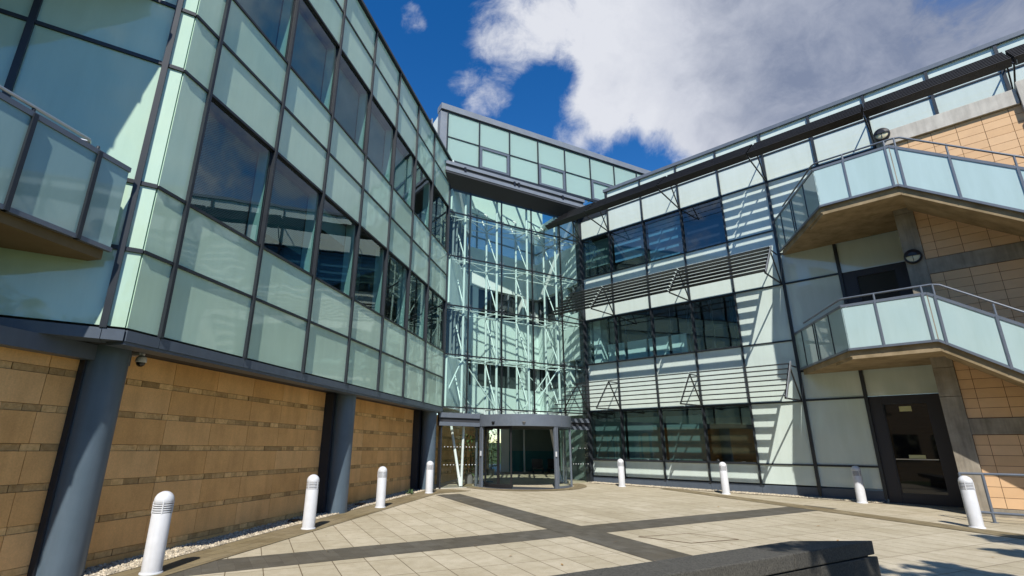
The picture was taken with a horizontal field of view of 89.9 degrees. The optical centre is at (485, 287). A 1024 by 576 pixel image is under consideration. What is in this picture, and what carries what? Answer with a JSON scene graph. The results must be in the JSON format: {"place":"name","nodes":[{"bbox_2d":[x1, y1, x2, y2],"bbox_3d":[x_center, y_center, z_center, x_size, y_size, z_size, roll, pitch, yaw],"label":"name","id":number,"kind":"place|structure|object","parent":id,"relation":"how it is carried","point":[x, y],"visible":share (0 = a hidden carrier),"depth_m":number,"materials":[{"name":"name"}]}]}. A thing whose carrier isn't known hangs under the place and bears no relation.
{"place":"outdoors","nodes":[
{"label":"outdoors","id":0,"kind":"place"},
{"bbox_2d":[489,443,500,463],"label":"ground","id":1,"kind":"structure","parent":0,"point":[494,448],"depth_m":67.49,"materials":[{"name":"green plant"}]},
{"bbox_2d":[532,459,543,473],"bbox_3d":[2.808,9.723,27.771,0.600,0.880,0.600,1,-17,0],"label":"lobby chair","id":2,"kind":"object","parent":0,"point":[537,463],"visible":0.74,"depth_m":28.04,"materials":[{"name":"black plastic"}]},
{"bbox_2d":[547,459,553,472],"bbox_3d":[3.707,9.821,28.057,0.600,0.880,0.600,1,-17,0],"label":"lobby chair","id":3,"kind":"object","parent":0,"point":[550,463],"visible":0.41,"depth_m":28.33,"materials":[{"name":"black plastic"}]},
{"bbox_2d":[140,464,1023,575],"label":"pavement","id":4,"kind":"structure","parent":0,"point":[917,550],"depth_m":9.98,"materials":[{"name":"beige stone"}]},
{"bbox_2d":[0,0,452,575],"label":"office wing","id":5,"kind":"structure","parent":4,"relation":"on","point":[282,214],"depth_m":9.39,"materials":[{"name":"teal glass"}]},
{"bbox_2d":[0,85,131,260],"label":"glass balcony","id":6,"kind":"structure","parent":5,"relation":"attached to","point":[61,191],"depth_m":6.27,"materials":[{"name":"glass"}]},
{"bbox_2d":[191,99,272,242],"bbox_3d":[-4.670,-2.035,9.242,0.334,2.038,1.774,-4,-18,13],"label":"window","id":7,"kind":"structure","parent":5,"relation":"in","point":[223,185],"depth_m":9.43,"materials":[{"name":"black glass"}]},
{"bbox_2d":[237,0,295,59],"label":"window","id":8,"kind":"structure","parent":5,"relation":"in","point":[265,13],"depth_m":10.98,"materials":[{"name":"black glass"}]},
{"bbox_2d":[266,156,320,273],"bbox_3d":[-4.245,-1.501,10.929,0.334,2.038,1.786,-4,-18,13],"label":"window","id":9,"kind":"structure","parent":5,"relation":"in","point":[287,211],"depth_m":11.25,"materials":[{"name":"black glass"}]},
{"bbox_2d":[291,0,337,111],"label":"window","id":10,"kind":"structure","parent":5,"relation":"in","point":[308,57],"depth_m":12.51,"materials":[{"name":"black glass"}]},
{"bbox_2d":[321,197,356,295],"bbox_3d":[-3.819,-0.966,12.624,0.334,2.038,1.791,-4,-18,13],"label":"window","id":11,"kind":"structure","parent":5,"relation":"in","point":[330,224],"depth_m":13.18,"materials":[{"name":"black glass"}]},
{"bbox_2d":[334,53,369,150],"bbox_3d":[-3.781,-4.979,13.883,0.334,2.048,1.791,-4,-18,13],"label":"window","id":12,"kind":"structure","parent":5,"relation":"in","point":[346,107],"depth_m":14.27,"materials":[{"name":"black glass"}]},
{"bbox_2d":[361,229,385,313],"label":"window","id":13,"kind":"structure","parent":5,"relation":"in","point":[363,231],"depth_m":15.00,"materials":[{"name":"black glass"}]},
{"bbox_2d":[367,99,394,182],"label":"window","id":14,"kind":"structure","parent":5,"relation":"in","point":[377,133],"depth_m":16.04,"materials":[{"name":"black glass"}]},
{"bbox_2d":[389,253,407,327],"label":"window","id":15,"kind":"structure","parent":5,"relation":"in","point":[389,253],"depth_m":16.70,"materials":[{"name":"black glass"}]},
{"bbox_2d":[394,134,414,207],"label":"window","id":16,"kind":"structure","parent":5,"relation":"in","point":[400,162],"depth_m":17.78,"materials":[{"name":"black glass"}]},
{"bbox_2d":[411,272,426,338],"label":"window","id":17,"kind":"structure","parent":5,"relation":"in","point":[411,272],"depth_m":18.37,"materials":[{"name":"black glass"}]},
{"bbox_2d":[417,163,430,227],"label":"window","id":18,"kind":"structure","parent":5,"relation":"in","point":[417,163],"depth_m":19.60,"materials":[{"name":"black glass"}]},
{"bbox_2d":[429,288,444,349],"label":"window","id":19,"kind":"structure","parent":5,"relation":"in","point":[429,288],"depth_m":20.34,"materials":[{"name":"black glass"}]},
{"bbox_2d":[434,187,447,249],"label":"window","id":20,"kind":"structure","parent":5,"relation":"in","point":[434,187],"depth_m":21.62,"materials":[{"name":"black glass"}]},
{"bbox_2d":[0,347,489,575],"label":"sandstone wall","id":21,"kind":"structure","parent":4,"relation":"on","point":[216,453],"depth_m":8.77,"materials":[{"name":"brown"}]},
{"bbox_2d":[132,353,146,366],"bbox_3d":[-5.291,1.095,7.778,0.296,0.209,0.152,-4,-18,13],"label":"security camera","id":22,"kind":"object","parent":21,"relation":"attached to","point":[141,360],"visible":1,"depth_m":7.72,"materials":[{"name":"white paint"}]},
{"bbox_2d":[82,489,424,575],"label":"gravel","id":23,"kind":"structure","parent":4,"relation":"on","point":[110,568],"depth_m":8.75,"materials":[{"name":"beige gravel"}]},
{"bbox_2d":[288,519,301,521],"bbox_3d":[-4.138,5.039,11.094,0.280,0.055,0.280,1,-17,0],"label":"ground uplight","id":24,"kind":"object","parent":23,"relation":"on","point":[293,520],"visible":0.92,"depth_m":11.02,"materials":[{"name":"black plastic"}]},
{"bbox_2d":[108,489,469,575],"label":"pavement left edge band","id":25,"kind":"object","parent":4,"relation":"on","point":[181,563],"visible":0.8,"depth_m":9.02,"materials":[{"name":"grey stone"}]},
{"bbox_2d":[138,491,174,575],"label":"light bollard","id":26,"kind":"object","parent":25,"relation":"on","point":[157,538],"visible":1,"depth_m":6.88,"materials":[{"name":"white metal"}]},
{"bbox_2d":[301,474,318,529],"bbox_3d":[-3.552,4.372,10.387,0.283,1.122,0.283,15,-22,-38],"label":"light bollard","id":27,"kind":"object","parent":25,"relation":"on","point":[310,506],"visible":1,"depth_m":10.31,"materials":[{"name":"white metal"}]},
{"bbox_2d":[375,466,386,507],"bbox_3d":[-2.781,5.332,13.621,0.283,1.122,0.283,-2,-18,9],"label":"light bollard","id":28,"kind":"object","parent":25,"relation":"on","point":[381,487],"visible":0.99,"depth_m":13.54,"materials":[{"name":"white metal"}]},
{"bbox_2d":[425,461,433,492],"bbox_3d":[-1.901,6.410,17.257,0.283,1.122,0.283,10,-20,-29],"label":"light bollard","id":29,"kind":"object","parent":25,"relation":"on","point":[429,477],"visible":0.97,"depth_m":17.17,"materials":[{"name":"white metal"}]},
{"bbox_2d":[107,505,835,575],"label":"pavement cross band","id":30,"kind":"object","parent":4,"relation":"on","point":[247,563],"visible":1,"depth_m":8.77,"materials":[{"name":"grey stone"}]},
{"bbox_2d":[463,483,586,490],"bbox_3d":[1.458,7.568,19.532,4.997,0.069,3.355,1,-17,0],"label":"pavement door apron","id":31,"kind":"object","parent":4,"relation":"on","point":[577,486],"visible":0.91,"depth_m":18.76,"materials":[{"name":"grey stone"}]},
{"bbox_2d":[458,432,478,483],"bbox_3d":[-0.692,7.008,21.172,1.238,2.057,1.284,1,-17,0],"label":"potted plant","id":32,"kind":"object","parent":31,"relation":"on","point":[469,477],"visible":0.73,"depth_m":21.00,"materials":[{"name":"green plant"}]},
{"bbox_2d":[438,494,692,560],"bbox_3d":[1.810,4.797,10.115,0.840,0.209,15.199,8,-19,-22],"label":"paving strip","id":33,"kind":"object","parent":4,"relation":"on","point":[641,549],"visible":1,"depth_m":10.06,"materials":[{"name":"grey stone"}]},
{"bbox_2d":[436,160,701,488],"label":"glazed entrance hall","id":34,"kind":"structure","parent":4,"relation":"on","point":[515,277],"depth_m":24.52,"materials":[{"name":"teal glass"}]},
{"bbox_2d":[483,429,496,474],"bbox_3d":[0.200,8.439,26.306,1.278,2.415,1.264,1,-17,0],"label":"potted plant","id":35,"kind":"object","parent":34,"relation":"on","point":[490,470],"visible":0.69,"depth_m":26.14,"materials":[{"name":"green plant"}]},
{"bbox_2d":[449,214,578,390],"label":"inner window frames","id":36,"kind":"structure","parent":34,"relation":"in","point":[453,235],"depth_m":24.80,"materials":[{"name":"grey metal"}]},
{"bbox_2d":[436,213,594,390],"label":"inner office windows","id":37,"kind":"structure","parent":34,"relation":"in","point":[481,299],"depth_m":26.04,"materials":[{"name":"black glass"}]},
{"bbox_2d":[474,414,572,489],"bbox_3d":[1.468,6.588,20.675,3.980,2.690,4.031,1,-17,0],"label":"revolving door","id":38,"kind":"structure","parent":34,"relation":"attached to","point":[555,423],"depth_m":19.44,"materials":[{"name":"grey paint"}]},
{"bbox_2d":[484,426,497,487],"bbox_3d":[0.206,6.414,19.539,0.093,2.200,0.762,16,-23,-40],"label":"door leaf","id":39,"kind":"structure","parent":38,"relation":"in","point":[488,427],"depth_m":19.59,"materials":[{"name":"black metal"}]},
{"bbox_2d":[498,426,511,487],"bbox_3d":[0.702,6.304,19.173,0.580,2.200,0.076,-8,-19,25],"label":"door leaf","id":40,"kind":"structure","parent":38,"relation":"in","point":[499,427],"depth_m":19.14,"materials":[{"name":"black metal"}]},
{"bbox_2d":[433,102,650,201],"bbox_3d":[2.996,-4.769,29.712,15.360,3.540,7.600,9,-19,-26],"label":"rooftop storey","id":41,"kind":"object","parent":34,"relation":"on","point":[476,141],"visible":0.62,"depth_m":25.32,"materials":[{"name":"teal glass"}]},
{"bbox_2d":[480,146,508,175],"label":"window","id":42,"kind":"structure","parent":41,"relation":"in","point":[492,160],"depth_m":24.30,"materials":[{"name":"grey glass"}]},
{"bbox_2d":[539,164,565,191],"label":"window","id":43,"kind":"structure","parent":41,"relation":"in","point":[548,176],"depth_m":25.75,"materials":[{"name":"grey glass"}]},
{"bbox_2d":[591,180,611,200],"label":"window","id":44,"kind":"structure","parent":41,"relation":"in","point":[597,187],"depth_m":27.05,"materials":[{"name":"grey glass"}]},
{"bbox_2d":[617,459,625,486],"bbox_3d":[5.281,7.255,20.011,0.283,1.122,0.283,-6,-18,19],"label":"light bollard","id":45,"kind":"object","parent":4,"relation":"on","point":[621,473],"visible":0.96,"depth_m":19.93,"materials":[{"name":"white metal"}]},
{"bbox_2d":[638,533,738,542],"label":"slab","id":46,"kind":"structure","parent":4,"relation":"on","point":[691,538],"depth_m":9.41,"materials":[{"name":"beige stone"}]},
{"bbox_2d":[552,541,880,575],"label":"granite bench wall","id":47,"kind":"structure","parent":4,"relation":"on","point":[820,558],"depth_m":5.74,"materials":[{"name":"grey stone"}]},
{"bbox_2d":[719,462,730,494],"bbox_3d":[8.099,6.500,17.416,0.283,1.122,0.283,7,-19,-20],"label":"light bollard","id":48,"kind":"object","parent":4,"relation":"on","point":[724,478],"visible":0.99,"depth_m":17.34,"materials":[{"name":"white metal"}]},
{"bbox_2d":[580,29,1023,507],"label":"office wing","id":49,"kind":"structure","parent":4,"relation":"on","point":[825,434],"depth_m":18.85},
{"bbox_2d":[582,233,612,277],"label":"window","id":50,"kind":"structure","parent":49,"relation":"in","point":[597,252],"depth_m":24.73,"materials":[{"name":"black glass"}]},
{"bbox_2d":[591,411,626,459],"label":"window","id":51,"kind":"structure","parent":49,"relation":"in","point":[608,431],"depth_m":22.19,"materials":[{"name":"black glass"}]},
{"bbox_2d":[610,223,644,270],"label":"window","id":52,"kind":"structure","parent":49,"relation":"in","point":[629,244],"depth_m":23.62,"materials":[{"name":"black glass"}]},
{"bbox_2d":[616,310,651,360],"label":"window","id":53,"kind":"structure","parent":49,"relation":"in","point":[648,310],"depth_m":22.53,"materials":[{"name":"black glass"}]},
{"bbox_2d":[622,409,666,460],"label":"window","id":54,"kind":"structure","parent":49,"relation":"in","point":[644,434],"depth_m":21.08,"materials":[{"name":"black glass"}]},
{"bbox_2d":[644,211,683,261],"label":"window","id":55,"kind":"structure","parent":49,"relation":"in","point":[665,237],"depth_m":22.40,"materials":[{"name":"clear glass"}]},
{"bbox_2d":[548,245,781,320],"bbox_3d":[6.727,-0.005,20.891,9.090,1.327,1.991,-16,-24,42],"label":"sunshade","id":56,"kind":"object","parent":49,"relation":"attached to","point":[681,272],"visible":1,"depth_m":19.92,"materials":[{"name":"black metal"}]},
{"bbox_2d":[652,303,692,355],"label":"window","id":57,"kind":"structure","parent":49,"relation":"in","point":[685,303],"depth_m":21.33,"materials":[{"name":"black glass"}]},
{"bbox_2d":[551,361,801,411],"bbox_3d":[6.692,3.922,19.661,9.090,1.327,1.985,-16,-24,42],"label":"sunshade","id":58,"kind":"object","parent":49,"relation":"attached to","point":[787,379],"visible":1,"depth_m":18.72,"materials":[{"name":"black metal"}]},
{"bbox_2d":[661,407,706,461],"bbox_3d":[7.707,5.660,19.819,1.680,1.994,0.314,-16,-24,42],"label":"window","id":59,"kind":"structure","parent":49,"relation":"in","point":[686,439],"depth_m":19.92,"materials":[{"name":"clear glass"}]},
{"bbox_2d":[681,198,725,251],"bbox_3d":[8.992,-2.531,21.115,1.670,1.951,0.274,-16,-24,42],"label":"window","id":60,"kind":"structure","parent":49,"relation":"in","point":[710,232],"depth_m":21.15,"materials":[{"name":"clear glass"}]},
{"bbox_2d":[692,295,740,350],"bbox_3d":[8.873,1.363,19.806,1.670,2.011,0.042,-16,-24,42],"label":"window","id":61,"kind":"structure","parent":49,"relation":"in","point":[728,295],"depth_m":20.18,"materials":[{"name":"black glass"}]},
{"bbox_2d":[704,405,756,462],"bbox_3d":[8.931,5.311,18.670,1.670,1.994,0.314,-16,-24,42],"label":"window","id":62,"kind":"structure","parent":49,"relation":"in","point":[729,435],"depth_m":18.77,"materials":[{"name":"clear glass"}]},
{"bbox_2d":[545,44,1023,239],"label":"sunshade","id":63,"kind":"object","parent":49,"relation":"attached to","point":[995,63],"visible":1,"depth_m":17.17,"materials":[{"name":"black metal"}]},
{"bbox_2d":[842,261,912,303],"bbox_3d":[12.604,0.731,16.198,1.810,2.930,0.120,-16,-24,42],"label":"door","id":64,"kind":"structure","parent":49,"relation":"in","point":[850,280],"depth_m":16.62,"materials":[{"name":"grey"}]},
{"bbox_2d":[774,137,1023,254],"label":"balcony stair","id":65,"kind":"object","parent":49,"relation":"attached to","point":[864,194],"visible":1,"depth_m":14.22,"materials":[{"name":"glass"}]},
{"bbox_2d":[794,284,1023,387],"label":"balcony stair","id":66,"kind":"object","parent":49,"relation":"attached to","point":[896,331],"visible":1,"depth_m":13.18,"materials":[{"name":"glass"}]},
{"bbox_2d":[868,393,963,507],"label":"door","id":67,"kind":"structure","parent":49,"relation":"in","point":[918,461],"depth_m":14.96,"materials":[{"name":"grey metal"}]},
{"bbox_2d":[661,488,1023,538],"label":"pavement right edge band","id":68,"kind":"object","parent":4,"relation":"on","point":[992,532],"visible":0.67,"depth_m":12.22,"materials":[{"name":"grey stone"}]},
{"bbox_2d":[958,476,985,528],"bbox_3d":[10.277,4.571,10.859,0.283,1.122,0.283,4,-18,-10],"label":"light bollard","id":69,"kind":"object","parent":68,"relation":"on","point":[971,504],"visible":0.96,"depth_m":10.80,"materials":[{"name":"white metal"}]},
{"bbox_2d":[851,466,867,503],"bbox_3d":[10.995,5.831,15.109,0.283,1.122,0.283,-9,-20,28],"label":"light bollard","id":70,"kind":"object","parent":4,"relation":"on","point":[860,493],"visible":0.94,"depth_m":15.04,"materials":[{"name":"white metal"}]},
{"bbox_2d":[875,79,1023,518],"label":"tiled stair tower","id":71,"kind":"structure","parent":4,"relation":"on","point":[983,412],"depth_m":13.43,"materials":[{"name":"tile"}]},
{"bbox_2d":[873,128,889,140],"bbox_3d":[12.011,-4.677,15.566,0.410,0.410,0.155,-16,-24,42],"label":"wall lamp","id":72,"kind":"object","parent":71,"relation":"attached to","point":[881,134],"visible":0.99,"depth_m":15.52,"materials":[{"name":"black plastic"}]},
{"bbox_2d":[903,249,922,263],"bbox_3d":[12.002,-0.898,14.417,0.410,0.410,0.155,-16,-24,42],"label":"wall lamp","id":73,"kind":"object","parent":71,"relation":"attached to","point":[912,256],"visible":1,"depth_m":14.38,"materials":[{"name":"white glass"}]},
{"bbox_2d":[958,472,1023,522],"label":"guard rail","id":74,"kind":"object","parent":4,"relation":"on","point":[992,512],"visible":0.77,"depth_m":11.51,"materials":[{"name":"grey metal"}]},
{"bbox_2d":[363,0,1023,442],"label":"sky","id":75,"kind":"structure","parent":0,"point":[651,85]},
{"bbox_2d":[588,481,883,502],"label":"gravel","id":76,"kind":"structure","parent":0,"point":[830,498],"depth_m":17.41,"materials":[{"name":"beige gravel"}]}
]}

